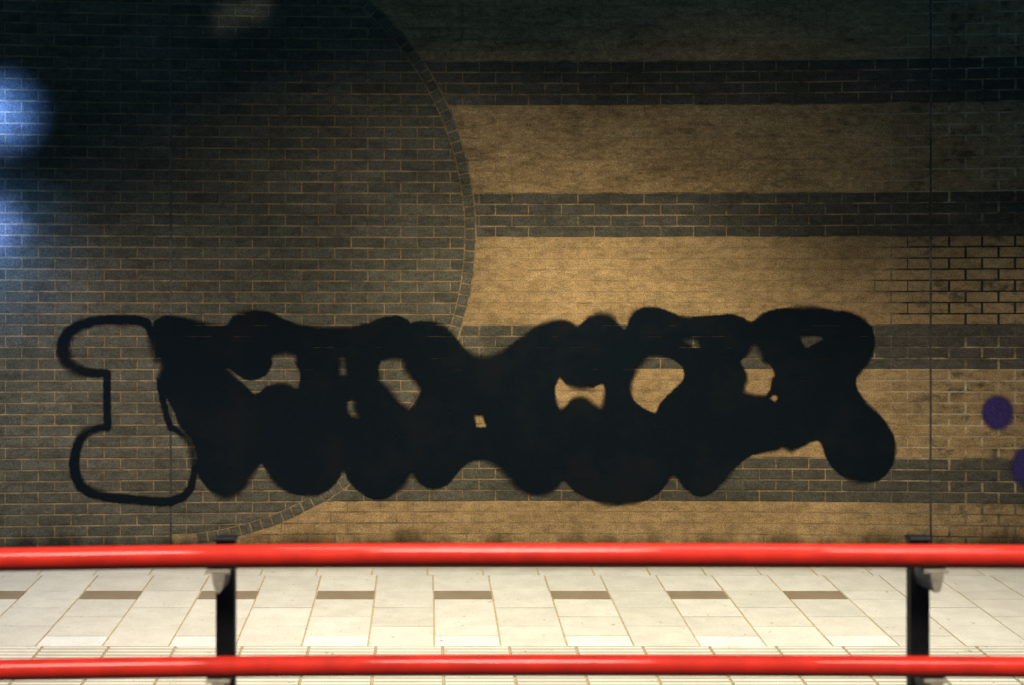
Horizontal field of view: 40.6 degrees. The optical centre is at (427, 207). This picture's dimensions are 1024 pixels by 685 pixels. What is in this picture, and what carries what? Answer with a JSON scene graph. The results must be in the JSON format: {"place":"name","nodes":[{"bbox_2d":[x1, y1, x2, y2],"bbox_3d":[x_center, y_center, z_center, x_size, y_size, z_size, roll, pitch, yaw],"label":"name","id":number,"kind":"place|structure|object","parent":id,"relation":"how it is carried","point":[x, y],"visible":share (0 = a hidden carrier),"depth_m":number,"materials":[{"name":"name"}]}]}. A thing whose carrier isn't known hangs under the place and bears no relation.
{"place":"outdoors","nodes":[
{"label":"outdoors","id":0,"kind":"place"},
{"bbox_2d":[0,567,1023,684],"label":"floor","id":1,"kind":"structure","parent":0,"point":[492,610],"depth_m":8.25,"materials":[{"name":"beige tile"}]},
{"bbox_2d":[0,0,171,547],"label":"brick wall","id":2,"kind":"structure","parent":1,"relation":"on","point":[85,162],"depth_m":9.38,"materials":[{"name":"grey brick"}]},
{"bbox_2d":[171,0,929,544],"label":"brick wall","id":3,"kind":"structure","parent":1,"relation":"on","point":[485,178],"depth_m":9.38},
{"bbox_2d":[56,306,895,505],"bbox_3d":[0.327,1.350,9.381,5.823,1.466,0.001,0,0,0],"label":"graffiti","id":4,"kind":"object","parent":3,"relation":"attached to","point":[708,426],"visible":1,"depth_m":9.38,"materials":[{"name":"black paint"}]},
{"bbox_2d":[929,0,1023,544],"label":"brick wall","id":5,"kind":"structure","parent":1,"relation":"on","point":[976,224],"depth_m":9.38,"materials":[{"name":"brown brick"}]},
{"bbox_2d":[982,396,1012,428],"bbox_3d":[3.877,1.396,9.381,0.305,0.338,0.001,0,0,0],"label":"paint dot","id":6,"kind":"object","parent":5,"relation":"attached to","point":[997,411],"visible":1,"depth_m":9.38,"materials":[{"name":"purple paint"}]},
{"bbox_2d":[1012,449,1023,484],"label":"paint dot","id":7,"kind":"object","parent":5,"relation":"attached to","point":[1018,467],"visible":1,"depth_m":9.38,"materials":[{"name":"purple paint"}]},
{"bbox_2d":[0,535,1023,684],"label":"railing","id":8,"kind":"object","parent":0,"point":[923,561],"visible":1,"depth_m":2.40,"materials":[{"name":"red metal"}]}
]}

